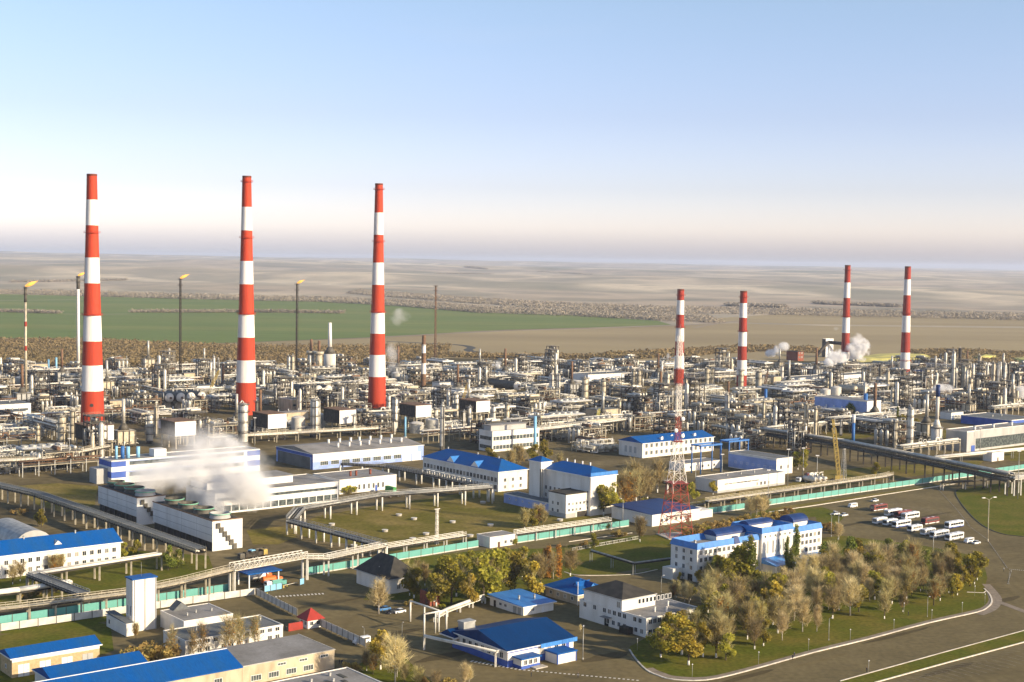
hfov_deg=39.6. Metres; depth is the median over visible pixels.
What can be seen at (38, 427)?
process column
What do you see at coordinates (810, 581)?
tree
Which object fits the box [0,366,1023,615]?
works ground
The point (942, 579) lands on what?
tree
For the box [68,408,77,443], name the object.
process column
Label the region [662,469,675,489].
tree
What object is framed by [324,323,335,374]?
vent stack
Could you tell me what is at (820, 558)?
tree
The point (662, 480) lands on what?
pipe bridge
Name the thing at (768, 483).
floodlight pole
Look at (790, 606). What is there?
tree
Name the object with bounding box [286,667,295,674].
window
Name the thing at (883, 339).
stubble field
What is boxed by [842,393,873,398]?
pipe rack
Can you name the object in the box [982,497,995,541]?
street lamp
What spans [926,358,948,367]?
process unit
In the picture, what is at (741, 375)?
process column
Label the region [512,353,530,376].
structure tower
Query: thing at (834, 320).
stubble field
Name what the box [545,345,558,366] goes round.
structure tower
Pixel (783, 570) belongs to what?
tree
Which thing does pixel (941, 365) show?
pipe rack
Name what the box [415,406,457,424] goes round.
air cooler
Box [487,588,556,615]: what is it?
light blue store
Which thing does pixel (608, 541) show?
fence
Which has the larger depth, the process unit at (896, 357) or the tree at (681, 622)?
the process unit at (896, 357)
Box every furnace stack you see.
[306,339,314,362]
[314,341,323,365]
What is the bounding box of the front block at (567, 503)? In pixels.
[548,488,587,517]
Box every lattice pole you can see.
[435,508,439,544]
[840,449,846,480]
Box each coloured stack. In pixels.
[403,417,406,437]
[533,416,537,452]
[850,414,855,444]
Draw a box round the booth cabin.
[544,645,577,664]
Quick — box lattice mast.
[656,336,692,539]
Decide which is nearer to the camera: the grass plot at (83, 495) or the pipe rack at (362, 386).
the grass plot at (83, 495)
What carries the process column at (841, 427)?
on the works ground at (610, 460)
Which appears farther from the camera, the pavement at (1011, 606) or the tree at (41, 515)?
the tree at (41, 515)
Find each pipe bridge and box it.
[0,444,110,473]
[0,482,205,569]
[0,565,233,619]
[0,579,72,601]
[26,570,89,603]
[28,552,162,584]
[207,425,380,445]
[286,483,492,533]
[286,517,387,556]
[303,542,386,579]
[339,460,497,501]
[382,531,466,552]
[399,387,452,401]
[423,634,502,666]
[433,594,485,622]
[495,355,601,371]
[514,516,611,540]
[539,414,654,440]
[561,360,818,365]
[590,549,670,571]
[651,477,673,493]
[704,472,893,507]
[711,423,800,447]
[760,427,1016,495]
[934,447,1023,460]
[940,479,1023,489]
[1004,472,1023,495]
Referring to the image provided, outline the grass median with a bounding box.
[841,631,1023,681]
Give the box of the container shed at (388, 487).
[385,485,395,491]
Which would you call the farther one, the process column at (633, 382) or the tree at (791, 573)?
the process column at (633, 382)
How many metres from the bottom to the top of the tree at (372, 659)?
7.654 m
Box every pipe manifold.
[0,422,25,430]
[0,444,24,456]
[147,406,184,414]
[215,378,235,383]
[420,400,452,407]
[439,419,475,430]
[497,392,512,398]
[521,382,538,388]
[546,400,578,406]
[650,419,692,427]
[697,391,726,395]
[872,397,893,401]
[884,410,906,417]
[887,406,929,414]
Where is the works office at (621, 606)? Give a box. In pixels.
[579,580,696,636]
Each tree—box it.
[5,562,17,583]
[12,559,27,580]
[33,512,40,521]
[38,508,47,526]
[45,554,60,567]
[56,553,65,566]
[121,542,127,556]
[128,539,141,552]
[131,620,138,634]
[162,545,176,569]
[164,622,182,648]
[171,549,185,566]
[186,626,199,653]
[196,620,212,651]
[215,611,241,646]
[233,613,248,644]
[244,615,264,641]
[360,648,369,670]
[366,577,392,613]
[367,629,389,669]
[367,651,379,670]
[378,631,413,681]
[388,636,404,676]
[398,659,410,681]
[400,567,422,597]
[406,562,422,578]
[412,664,426,681]
[420,561,430,585]
[425,572,451,605]
[429,669,442,681]
[433,554,447,578]
[436,555,466,604]
[444,561,469,596]
[454,553,472,570]
[456,661,470,681]
[459,572,479,607]
[466,550,474,570]
[467,664,474,680]
[470,552,503,600]
[477,547,510,592]
[485,447,497,457]
[499,547,511,553]
[503,550,529,589]
[504,447,516,462]
[511,442,532,464]
[516,546,528,579]
[518,506,531,527]
[519,560,544,593]
[526,444,539,457]
[526,508,539,527]
[527,552,537,560]
[530,551,552,582]
[531,503,548,525]
[539,439,552,457]
[541,508,549,526]
[542,548,547,576]
[544,544,551,578]
[549,548,560,578]
[554,542,562,578]
[556,452,564,461]
[561,546,583,575]
[590,533,598,549]
[596,484,617,514]
[607,481,624,503]
[616,469,640,501]
[618,454,657,500]
[621,466,646,501]
[630,464,652,500]
[631,515,649,541]
[643,467,660,497]
[645,627,671,656]
[648,457,666,492]
[658,621,674,640]
[660,611,673,627]
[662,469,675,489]
[666,613,680,640]
[667,582,680,599]
[667,613,696,654]
[671,580,681,597]
[672,625,703,664]
[675,609,688,617]
[678,584,686,600]
[681,607,703,636]
[683,580,695,599]
[685,584,697,599]
[686,482,700,501]
[694,569,702,580]
[695,604,709,624]
[695,620,714,656]
[697,571,719,612]
[699,566,730,595]
[702,561,711,574]
[704,590,731,617]
[704,612,729,657]
[705,589,736,619]
[708,481,717,490]
[708,606,730,630]
[711,556,715,570]
[712,581,721,592]
[713,555,722,571]
[717,583,735,597]
[718,558,742,582]
[718,633,735,659]
[720,591,741,614]
[722,614,733,635]
[723,577,745,615]
[726,552,737,573]
[726,616,739,642]
[729,544,760,578]
[729,571,752,595]
[735,606,745,629]
[736,594,761,638]
[739,591,754,605]
[743,535,758,585]
[743,614,766,648]
[744,495,757,516]
[748,573,762,595]
[749,596,767,621]
[751,492,764,514]
[753,596,768,619]
[754,619,771,645]
[755,496,768,515]
[759,587,767,601]
[760,569,772,586]
[762,494,771,509]
[762,589,783,624]
[764,572,786,594]
[765,579,782,600]
[766,592,796,632]
[775,609,790,639]
[777,565,789,576]
[781,574,788,589]
[783,536,789,569]
[783,584,806,620]
[784,569,811,590]
[784,600,796,627]
[785,576,807,597]
[787,546,795,571]
[787,569,797,585]
[788,582,804,611]
[789,596,815,631]
[792,452,806,469]
[792,524,801,564]
[793,554,809,578]
[795,449,808,470]
[804,564,822,600]
[806,553,820,572]
[809,585,823,607]
[810,575,828,603]
[812,605,823,631]
[815,553,826,569]
[816,570,829,586]
[817,552,843,573]
[818,549,831,564]
[819,541,832,555]
[820,565,828,578]
[822,571,836,603]
[822,582,844,618]
[823,588,831,609]
[825,540,843,558]
[826,571,849,609]
[833,554,848,570]
[834,521,844,535]
[837,574,866,615]
[839,563,846,575]
[841,548,851,566]
[844,549,862,574]
[844,559,865,583]
[845,402,855,412]
[845,583,869,611]
[846,536,857,553]
[849,552,863,561]
[850,574,860,588]
[854,556,864,584]
[855,538,865,548]
[856,546,866,559]
[858,560,873,585]
[861,541,883,562]
[863,552,873,567]
[864,577,876,600]
[866,570,885,599]
[869,555,885,576]
[870,462,880,474]
[870,544,891,564]
[871,557,891,591]
[876,575,895,597]
[877,540,901,567]
[877,590,893,618]
[882,537,895,553]
[882,575,901,603]
[884,564,892,578]
[886,564,901,596]
[891,545,897,563]
[891,557,913,576]
[893,566,921,598]
[895,551,905,565]
[896,540,919,557]
[897,551,917,576]
[898,589,909,611]
[901,565,908,580]
[903,538,925,568]
[905,567,921,595]
[915,567,929,590]
[916,558,928,575]
[920,549,930,565]
[920,564,929,588]
[923,575,945,605]
[928,547,941,562]
[929,556,943,575]
[932,557,947,577]
[933,572,949,600]
[939,546,956,570]
[942,551,956,576]
[943,571,954,592]
[945,541,962,562]
[949,580,957,597]
[950,573,965,594]
[952,558,962,573]
[955,553,979,585]
[955,562,969,581]
[971,550,988,579]
[972,564,982,583]
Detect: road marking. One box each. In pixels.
[275,593,323,596]
[470,660,520,669]
[528,670,638,680]
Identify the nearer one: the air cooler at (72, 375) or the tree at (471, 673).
the tree at (471, 673)
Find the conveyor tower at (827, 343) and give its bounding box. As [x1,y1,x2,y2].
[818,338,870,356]
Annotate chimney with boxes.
[80,174,104,421]
[236,176,255,414]
[368,183,385,407]
[420,335,426,386]
[674,289,685,385]
[736,291,748,386]
[841,265,850,362]
[899,266,911,371]
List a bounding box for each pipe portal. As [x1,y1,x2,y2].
[409,600,439,631]
[423,609,446,635]
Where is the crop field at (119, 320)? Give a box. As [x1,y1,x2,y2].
[0,294,670,343]
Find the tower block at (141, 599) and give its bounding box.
[125,573,157,630]
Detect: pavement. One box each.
[976,584,1001,614]
[996,601,1023,611]
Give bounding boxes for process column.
[10,376,15,392]
[34,423,41,441]
[56,413,67,444]
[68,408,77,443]
[142,357,146,367]
[144,412,154,443]
[152,404,158,436]
[205,416,211,435]
[211,354,216,383]
[216,357,219,378]
[237,400,249,445]
[253,399,258,410]
[286,354,289,369]
[289,354,294,372]
[308,396,320,437]
[351,414,357,435]
[385,393,392,415]
[390,395,399,431]
[433,407,439,418]
[438,402,445,450]
[452,391,460,417]
[460,409,466,436]
[465,405,472,434]
[490,404,496,417]
[503,402,510,418]
[549,372,554,392]
[555,372,561,392]
[580,376,589,407]
[599,378,607,395]
[617,399,622,415]
[630,369,636,385]
[636,369,641,384]
[642,404,647,418]
[662,371,670,394]
[682,378,688,389]
[704,367,709,384]
[709,367,715,384]
[723,391,730,408]
[737,368,744,386]
[753,404,759,416]
[755,369,762,396]
[761,400,766,427]
[779,365,784,378]
[802,401,809,422]
[812,407,819,434]
[838,419,843,435]
[878,363,882,376]
[885,370,889,389]
[892,419,899,448]
[899,368,906,386]
[905,404,915,451]
[951,350,956,388]
[958,347,961,362]
[960,364,967,387]
[968,377,973,389]
[973,378,979,394]
[978,354,981,370]
[991,362,996,380]
[996,361,999,380]
[1003,361,1007,385]
[1007,362,1011,378]
[1015,379,1021,396]
[1016,374,1022,389]
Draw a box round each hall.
[0,400,30,412]
[89,446,259,483]
[272,667,380,681]
[278,396,302,410]
[573,371,631,382]
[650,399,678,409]
[696,468,784,492]
[784,372,870,385]
[914,368,947,374]
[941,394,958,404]
[961,412,1023,424]
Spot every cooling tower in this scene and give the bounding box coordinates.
[98,480,165,524]
[152,496,242,550]
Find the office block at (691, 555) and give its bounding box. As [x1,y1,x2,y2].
[662,513,822,581]
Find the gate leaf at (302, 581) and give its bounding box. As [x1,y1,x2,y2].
[299,578,304,585]
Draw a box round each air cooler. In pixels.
[0,385,6,397]
[15,442,67,463]
[60,373,80,382]
[126,378,155,389]
[127,408,153,425]
[153,374,185,382]
[161,377,193,388]
[206,392,234,406]
[224,384,265,396]
[306,365,338,375]
[317,374,347,383]
[331,380,365,393]
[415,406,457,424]
[417,367,438,375]
[426,357,453,365]
[436,387,471,401]
[448,361,476,367]
[459,393,493,402]
[465,387,497,399]
[481,373,509,379]
[482,403,515,417]
[500,392,531,404]
[506,371,537,382]
[521,359,543,367]
[543,410,585,429]
[551,397,592,412]
[575,415,616,432]
[589,357,613,362]
[589,395,626,407]
[592,368,616,371]
[654,361,674,371]
[706,394,737,405]
[710,367,733,377]
[729,386,761,397]
[734,366,757,371]
[742,398,776,412]
[747,360,772,370]
[756,412,781,426]
[757,384,790,398]
[775,382,811,394]
[781,387,816,400]
[811,361,836,366]
[857,382,889,394]
[871,376,899,389]
[909,380,924,387]
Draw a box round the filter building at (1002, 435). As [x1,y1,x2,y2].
[946,422,1023,451]
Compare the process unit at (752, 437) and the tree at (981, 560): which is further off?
the process unit at (752, 437)
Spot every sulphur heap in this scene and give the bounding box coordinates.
[852,353,929,361]
[973,354,995,357]
[1011,357,1023,361]
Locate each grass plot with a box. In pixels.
[0,551,213,605]
[0,607,167,633]
[0,622,113,681]
[19,483,97,512]
[247,526,296,543]
[291,490,621,553]
[359,659,431,681]
[364,548,573,605]
[560,535,670,575]
[630,536,988,679]
[686,460,983,504]
[721,507,844,528]
[771,483,948,509]
[819,425,873,439]
[915,430,1023,460]
[956,482,1023,535]
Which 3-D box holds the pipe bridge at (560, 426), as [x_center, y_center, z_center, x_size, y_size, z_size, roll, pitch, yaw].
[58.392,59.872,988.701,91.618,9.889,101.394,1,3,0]
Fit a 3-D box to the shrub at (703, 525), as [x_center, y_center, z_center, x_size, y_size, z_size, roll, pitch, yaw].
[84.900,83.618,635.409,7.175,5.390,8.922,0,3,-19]
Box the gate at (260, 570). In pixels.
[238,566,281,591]
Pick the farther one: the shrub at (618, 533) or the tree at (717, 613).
the shrub at (618, 533)
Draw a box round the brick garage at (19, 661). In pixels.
[0,635,101,677]
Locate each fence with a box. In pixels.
[0,584,227,623]
[0,587,255,631]
[256,588,297,615]
[305,540,478,574]
[320,618,365,647]
[517,520,628,542]
[572,535,638,550]
[682,484,815,505]
[709,503,744,513]
[768,474,948,504]
[949,464,1023,479]
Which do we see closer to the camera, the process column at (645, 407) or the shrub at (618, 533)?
the shrub at (618, 533)
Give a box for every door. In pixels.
[18,663,28,676]
[40,660,50,666]
[62,656,72,663]
[82,653,92,659]
[402,454,410,461]
[412,452,419,460]
[604,618,608,625]
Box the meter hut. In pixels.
[983,451,1003,461]
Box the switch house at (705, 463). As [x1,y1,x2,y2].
[669,457,719,471]
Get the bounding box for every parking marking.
[885,502,963,518]
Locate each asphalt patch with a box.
[298,598,361,608]
[329,613,379,623]
[389,628,422,634]
[413,651,466,662]
[526,667,588,681]
[582,651,628,661]
[616,568,650,573]
[723,669,772,681]
[842,521,870,526]
[862,626,930,643]
[887,502,930,508]
[918,512,950,517]
[919,663,971,677]
[931,620,966,630]
[1002,596,1019,601]
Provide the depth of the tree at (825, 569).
520.38 m
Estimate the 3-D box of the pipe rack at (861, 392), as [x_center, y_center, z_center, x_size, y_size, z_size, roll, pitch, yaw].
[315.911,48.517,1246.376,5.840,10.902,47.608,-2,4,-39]
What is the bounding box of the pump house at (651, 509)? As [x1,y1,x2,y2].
[610,498,712,526]
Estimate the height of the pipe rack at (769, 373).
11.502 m
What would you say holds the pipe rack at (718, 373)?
on the works ground at (610, 460)
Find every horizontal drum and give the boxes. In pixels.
[152,389,173,407]
[166,388,184,408]
[175,388,194,401]
[185,387,205,404]
[293,382,309,397]
[305,382,321,396]
[313,381,331,392]
[487,377,520,392]
[576,434,599,443]
[803,472,817,482]
[808,472,822,482]
[813,472,827,482]
[838,384,857,395]
[851,382,869,395]
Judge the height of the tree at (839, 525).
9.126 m
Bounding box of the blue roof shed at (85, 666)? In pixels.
[31,651,147,680]
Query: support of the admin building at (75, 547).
on the works ground at (610, 460)
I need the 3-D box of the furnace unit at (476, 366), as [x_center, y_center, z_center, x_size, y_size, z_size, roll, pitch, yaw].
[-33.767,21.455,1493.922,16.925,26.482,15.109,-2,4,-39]
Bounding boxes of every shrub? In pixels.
[10,508,28,514]
[21,592,33,598]
[120,644,153,661]
[124,640,174,657]
[127,647,151,658]
[137,642,181,660]
[144,646,175,660]
[340,485,356,493]
[341,661,362,671]
[403,599,414,606]
[414,675,429,681]
[438,604,446,609]
[439,677,457,681]
[579,540,588,547]
[610,529,627,536]
[681,526,704,534]
[694,523,711,529]
[704,520,725,528]
[720,519,730,524]
[725,493,738,502]
[728,517,744,525]
[737,514,749,520]
[759,511,775,519]
[769,510,785,519]
[779,510,788,514]
[783,507,794,512]
[821,522,833,530]
[828,526,836,533]
[897,414,906,420]
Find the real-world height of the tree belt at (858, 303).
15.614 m
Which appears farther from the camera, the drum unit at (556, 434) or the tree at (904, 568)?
the drum unit at (556, 434)
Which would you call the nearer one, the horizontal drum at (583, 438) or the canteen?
the canteen
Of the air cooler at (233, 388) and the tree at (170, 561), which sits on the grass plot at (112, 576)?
the tree at (170, 561)
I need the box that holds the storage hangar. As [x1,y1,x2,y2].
[0,518,47,539]
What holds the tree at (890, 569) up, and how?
on the works ground at (610, 460)
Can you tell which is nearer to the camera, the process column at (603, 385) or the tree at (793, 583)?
the tree at (793, 583)
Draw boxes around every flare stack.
[13,281,53,390]
[59,272,83,366]
[164,274,204,373]
[280,280,320,372]
[418,285,437,357]
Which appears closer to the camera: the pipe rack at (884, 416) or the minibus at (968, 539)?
the minibus at (968, 539)
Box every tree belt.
[0,288,724,322]
[0,308,62,313]
[9,278,129,281]
[128,308,344,312]
[346,288,1023,319]
[435,272,490,273]
[463,265,487,268]
[537,271,655,275]
[722,301,788,307]
[809,300,902,306]
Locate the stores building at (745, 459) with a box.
[728,450,792,473]
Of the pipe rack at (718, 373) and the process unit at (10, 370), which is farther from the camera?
the pipe rack at (718, 373)
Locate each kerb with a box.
[565,569,657,575]
[629,649,645,669]
[646,588,992,680]
[770,483,955,511]
[840,630,1023,680]
[875,641,1023,681]
[955,487,1023,536]
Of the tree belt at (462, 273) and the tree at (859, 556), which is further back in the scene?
the tree belt at (462, 273)
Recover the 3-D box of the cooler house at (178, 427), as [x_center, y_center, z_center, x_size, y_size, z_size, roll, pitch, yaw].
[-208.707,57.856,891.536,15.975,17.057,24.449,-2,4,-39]
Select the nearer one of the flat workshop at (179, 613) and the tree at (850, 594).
the flat workshop at (179, 613)
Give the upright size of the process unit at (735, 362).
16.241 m
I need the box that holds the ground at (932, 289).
[0,251,1023,590]
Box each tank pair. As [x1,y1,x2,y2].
[11,376,29,383]
[287,413,326,431]
[392,372,409,382]
[406,418,438,433]
[820,386,841,395]
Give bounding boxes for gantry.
[691,442,721,473]
[720,438,748,452]
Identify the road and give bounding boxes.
[691,598,1023,681]
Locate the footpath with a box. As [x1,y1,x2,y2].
[646,591,995,679]
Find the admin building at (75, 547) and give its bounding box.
[0,528,122,578]
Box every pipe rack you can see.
[0,409,22,426]
[0,410,80,425]
[0,432,36,447]
[3,382,58,394]
[6,357,35,368]
[18,366,81,377]
[18,453,101,477]
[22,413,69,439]
[28,393,108,405]
[64,376,134,386]
[104,405,158,420]
[132,384,164,394]
[140,376,203,384]
[155,362,212,371]
[191,358,220,365]
[196,384,265,392]
[208,372,270,384]
[220,360,276,369]
[265,366,297,376]
[269,380,332,389]
[307,376,336,385]
[331,388,400,406]
[332,368,388,375]
[336,407,409,423]
[340,378,395,382]
[343,382,368,388]
[387,362,440,375]
[399,387,429,395]
[400,360,439,372]
[421,426,477,442]
[435,391,487,399]
[443,365,477,374]
[453,374,474,380]
[478,388,516,393]
[491,403,547,415]
[492,370,532,383]
[501,413,577,429]
[517,369,560,380]
[525,356,565,368]
[531,380,567,391]
[537,376,581,391]
[567,360,609,368]
[580,411,646,427]
[588,382,640,397]
[615,366,654,378]
[647,388,705,402]
[650,408,701,421]
[663,362,700,371]
[680,386,723,394]
[687,370,736,382]
[703,358,735,369]
[709,398,770,412]
[716,404,768,411]
[736,369,778,376]
[764,420,826,439]
[773,378,823,385]
[777,398,814,409]
[780,404,851,420]
[792,386,824,392]
[820,363,862,371]
[821,377,858,385]
[824,412,886,432]
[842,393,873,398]
[850,390,890,401]
[866,363,894,369]
[872,360,919,367]
[877,388,925,402]
[877,415,917,430]
[895,437,960,455]
[898,362,926,371]
[920,397,965,410]
[921,388,962,396]
[927,363,976,376]
[988,400,1023,414]
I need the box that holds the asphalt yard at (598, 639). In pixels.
[0,471,1023,681]
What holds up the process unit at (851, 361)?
on the works ground at (610, 460)
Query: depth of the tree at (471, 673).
401.64 m
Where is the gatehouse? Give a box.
[477,530,515,547]
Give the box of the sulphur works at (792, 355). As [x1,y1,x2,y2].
[786,350,803,360]
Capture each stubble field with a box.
[222,323,1023,360]
[692,314,1023,325]
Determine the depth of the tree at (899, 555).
553.35 m
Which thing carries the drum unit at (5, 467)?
on the works ground at (610, 460)
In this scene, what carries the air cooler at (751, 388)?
on the works ground at (610, 460)
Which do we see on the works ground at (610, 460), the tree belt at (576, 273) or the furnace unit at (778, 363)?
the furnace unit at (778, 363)
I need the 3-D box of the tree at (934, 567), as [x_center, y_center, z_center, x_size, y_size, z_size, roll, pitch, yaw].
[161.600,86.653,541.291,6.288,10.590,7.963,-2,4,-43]
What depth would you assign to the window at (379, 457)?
830.38 m
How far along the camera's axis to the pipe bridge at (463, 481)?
749.92 m
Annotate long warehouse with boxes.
[35,634,334,681]
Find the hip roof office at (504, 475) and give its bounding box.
[422,447,528,491]
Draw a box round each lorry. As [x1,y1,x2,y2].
[237,551,258,559]
[248,547,266,551]
[249,548,267,556]
[250,572,271,581]
[261,575,282,584]
[264,579,286,586]
[796,476,804,481]
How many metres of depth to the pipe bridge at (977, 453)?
875.66 m
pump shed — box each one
[1,408,25,417]
[28,361,47,368]
[106,396,134,406]
[182,371,206,376]
[191,382,214,392]
[262,388,288,396]
[278,408,308,419]
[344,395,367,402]
[432,379,453,387]
[534,399,551,408]
[581,405,618,416]
[709,374,734,381]
[762,374,782,382]
[940,408,963,419]
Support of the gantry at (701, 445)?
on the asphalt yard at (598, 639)
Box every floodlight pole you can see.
[767,470,770,498]
[1017,451,1020,498]
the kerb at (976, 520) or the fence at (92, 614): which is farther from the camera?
the kerb at (976, 520)
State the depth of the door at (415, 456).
847.59 m
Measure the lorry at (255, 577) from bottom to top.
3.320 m
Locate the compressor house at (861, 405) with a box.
[814,395,880,413]
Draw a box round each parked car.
[379,605,390,610]
[386,608,396,613]
[394,608,405,613]
[971,540,980,543]
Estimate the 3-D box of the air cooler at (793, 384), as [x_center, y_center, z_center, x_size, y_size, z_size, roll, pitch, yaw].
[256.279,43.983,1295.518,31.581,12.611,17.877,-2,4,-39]
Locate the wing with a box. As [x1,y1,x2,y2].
[313,468,396,494]
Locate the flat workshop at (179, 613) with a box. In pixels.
[160,600,232,628]
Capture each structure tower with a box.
[29,369,49,398]
[74,371,81,392]
[82,412,107,457]
[151,362,168,390]
[156,349,176,377]
[195,358,212,383]
[255,363,266,395]
[272,375,294,406]
[296,383,316,410]
[339,381,359,407]
[432,384,452,413]
[475,361,495,384]
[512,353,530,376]
[543,359,559,379]
[544,348,557,365]
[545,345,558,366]
[576,359,591,372]
[653,381,676,417]
[680,376,704,409]
[715,347,732,370]
[768,397,794,434]
[784,410,803,443]
[786,417,811,452]
[826,367,843,388]
[858,366,876,388]
[890,375,912,408]
[915,366,936,392]
[934,367,948,391]
[941,348,956,367]
[950,362,968,388]
[957,358,975,377]
[974,360,988,380]
[983,380,1006,413]
[1001,379,1018,403]
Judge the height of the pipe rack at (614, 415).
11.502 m
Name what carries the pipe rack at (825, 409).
on the works ground at (610, 460)
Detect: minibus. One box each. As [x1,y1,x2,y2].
[352,635,370,644]
[848,502,857,507]
[964,537,973,542]
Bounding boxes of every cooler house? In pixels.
[74,422,116,452]
[160,417,197,448]
[252,410,288,440]
[323,406,357,434]
[399,402,432,426]
[459,398,489,419]
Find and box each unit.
[0,363,27,380]
[0,374,16,386]
[0,425,49,437]
[0,462,26,473]
[3,358,23,374]
[12,364,31,403]
[24,368,46,386]
[27,393,54,411]
[30,444,85,471]
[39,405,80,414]
[49,381,77,405]
[51,348,69,382]
[65,361,81,377]
[70,386,112,407]
[103,360,114,391]
[104,356,129,370]
[104,404,112,410]
[106,409,133,417]
[108,370,141,385]
[108,399,138,447]
[112,380,140,396]
[117,366,140,371]
[126,390,163,408]
[135,368,158,382]
[137,341,155,368]
[164,367,192,373]
[171,382,198,390]
[171,407,206,435]
[182,393,220,412]
[199,348,208,371]
[201,416,237,439]
[214,364,230,393]
[215,362,236,374]
[225,394,239,429]
[226,391,235,408]
[248,390,273,433]
[256,363,275,382]
[256,395,277,405]
[275,375,301,390]
[285,372,316,382]
[297,358,318,373]
[303,355,316,381]
[312,388,335,406]
[334,364,361,378]
[336,354,355,369]
[338,399,371,419]
[342,373,366,383]
[342,408,374,427]
[353,367,368,383]
[359,413,395,435]
[363,357,368,365]
[386,381,419,388]
[386,383,404,398]
[389,345,409,377]
[395,392,423,408]
[397,389,432,402]
[399,367,431,384]
[405,356,429,365]
[420,386,435,389]
[432,369,456,380]
[452,364,465,393]
[453,375,480,387]
[459,368,481,380]
[459,379,474,413]
[467,417,505,442]
[473,349,484,368]
[473,359,494,369]
[478,366,496,394]
[492,358,517,372]
[497,348,512,378]
[506,410,545,422]
[511,393,545,413]
[511,415,550,439]
[526,385,561,402]
[537,365,559,375]
[547,428,586,439]
[552,393,578,398]
[561,361,580,394]
[562,363,583,377]
[564,358,581,368]
[568,421,608,442]
[571,438,618,452]
[580,379,610,395]
[589,361,612,371]
[591,358,613,364]
[591,377,622,393]
[594,391,611,416]
[607,358,634,371]
[615,356,637,366]
[616,354,639,364]
[618,385,647,401]
[619,367,642,379]
[619,410,657,431]
[620,392,656,415]
[621,372,643,387]
[638,360,666,377]
[641,378,658,385]
[649,353,663,378]
[650,361,663,393]
[651,413,689,433]
[652,371,666,400]
[659,356,674,360]
[668,371,686,379]
[683,402,720,425]
[684,356,704,368]
[684,368,703,381]
[693,413,725,432]
[700,358,714,367]
[700,384,722,389]
[715,400,751,415]
[717,408,748,430]
[722,381,729,406]
[725,414,766,438]
[729,387,757,401]
[729,427,768,449]
[730,357,748,372]
[747,376,769,384]
[772,349,784,368]
[781,360,790,380]
[784,363,806,375]
[790,402,820,421]
[796,390,823,404]
[799,409,828,433]
[808,347,823,374]
[817,371,838,386]
[821,348,834,371]
[823,408,852,429]
[832,362,856,372]
[842,359,860,369]
[850,415,886,433]
[858,363,872,368]
[863,382,866,397]
[864,383,885,424]
[867,363,887,375]
[872,418,907,445]
[881,402,894,409]
[884,356,897,375]
[887,367,910,381]
[890,355,913,369]
[906,374,919,385]
[911,390,946,411]
[912,355,931,368]
[914,394,933,439]
[917,370,945,385]
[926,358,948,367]
[949,392,975,409]
[958,370,974,392]
[959,384,976,413]
[961,387,994,407]
[973,373,990,387]
[978,381,1005,395]
[988,362,1008,391]
[995,353,1010,380]
[1002,371,1023,382]
[1007,374,1023,410]
[1010,361,1021,371]
[1015,388,1023,396]
[1016,365,1023,372]
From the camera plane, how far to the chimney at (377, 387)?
1136.57 m
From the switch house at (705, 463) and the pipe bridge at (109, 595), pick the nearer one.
the pipe bridge at (109, 595)
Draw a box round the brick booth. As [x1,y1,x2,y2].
[420,588,439,605]
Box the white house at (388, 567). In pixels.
[354,552,421,593]
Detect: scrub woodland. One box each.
[0,336,451,371]
[436,350,610,359]
[602,343,821,358]
[910,347,1023,363]
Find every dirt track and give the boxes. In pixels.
[385,320,736,336]
[695,320,1022,327]
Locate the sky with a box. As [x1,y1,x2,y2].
[0,0,1023,269]
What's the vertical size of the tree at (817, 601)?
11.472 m
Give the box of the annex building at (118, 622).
[105,610,134,636]
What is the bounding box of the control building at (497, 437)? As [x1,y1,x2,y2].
[479,421,539,451]
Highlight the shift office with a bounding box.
[529,456,617,515]
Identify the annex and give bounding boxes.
[504,491,548,511]
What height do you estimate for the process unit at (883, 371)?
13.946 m
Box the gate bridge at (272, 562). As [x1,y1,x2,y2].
[228,550,307,591]
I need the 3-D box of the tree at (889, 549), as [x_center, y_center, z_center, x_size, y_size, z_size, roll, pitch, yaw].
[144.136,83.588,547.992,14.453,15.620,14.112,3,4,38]
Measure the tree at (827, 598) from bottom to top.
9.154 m
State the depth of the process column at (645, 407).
1068.02 m
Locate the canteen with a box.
[440,617,576,669]
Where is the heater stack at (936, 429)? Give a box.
[930,384,943,449]
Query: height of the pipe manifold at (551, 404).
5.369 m
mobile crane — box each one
[206,370,219,394]
[830,419,844,481]
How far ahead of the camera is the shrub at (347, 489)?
722.67 m
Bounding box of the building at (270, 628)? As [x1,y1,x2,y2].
[163,614,282,655]
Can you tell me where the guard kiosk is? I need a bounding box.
[288,608,324,630]
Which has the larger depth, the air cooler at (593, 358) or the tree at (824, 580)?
the air cooler at (593, 358)
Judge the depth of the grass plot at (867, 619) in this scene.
469.41 m
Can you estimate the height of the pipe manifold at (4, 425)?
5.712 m
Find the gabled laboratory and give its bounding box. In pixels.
[543,576,598,604]
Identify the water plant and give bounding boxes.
[186,470,338,512]
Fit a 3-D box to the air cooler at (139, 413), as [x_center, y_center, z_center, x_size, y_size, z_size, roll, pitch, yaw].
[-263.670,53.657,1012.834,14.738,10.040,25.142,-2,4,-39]
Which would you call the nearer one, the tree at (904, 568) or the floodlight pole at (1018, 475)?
the tree at (904, 568)
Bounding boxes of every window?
[214,678,222,681]
[251,674,261,681]
[268,670,278,677]
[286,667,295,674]
[303,664,312,670]
[320,460,327,465]
[331,459,338,464]
[352,457,359,462]
[363,456,370,461]
[373,455,380,460]
[541,469,542,497]
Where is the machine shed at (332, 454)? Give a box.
[276,434,423,469]
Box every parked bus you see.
[870,503,887,510]
[872,516,887,523]
[882,518,897,525]
[884,508,901,515]
[891,519,910,527]
[893,509,911,517]
[901,511,919,518]
[906,524,922,531]
[920,516,938,524]
[920,527,935,535]
[929,529,948,537]
[944,519,963,528]
[944,531,963,540]
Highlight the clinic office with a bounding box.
[619,430,714,457]

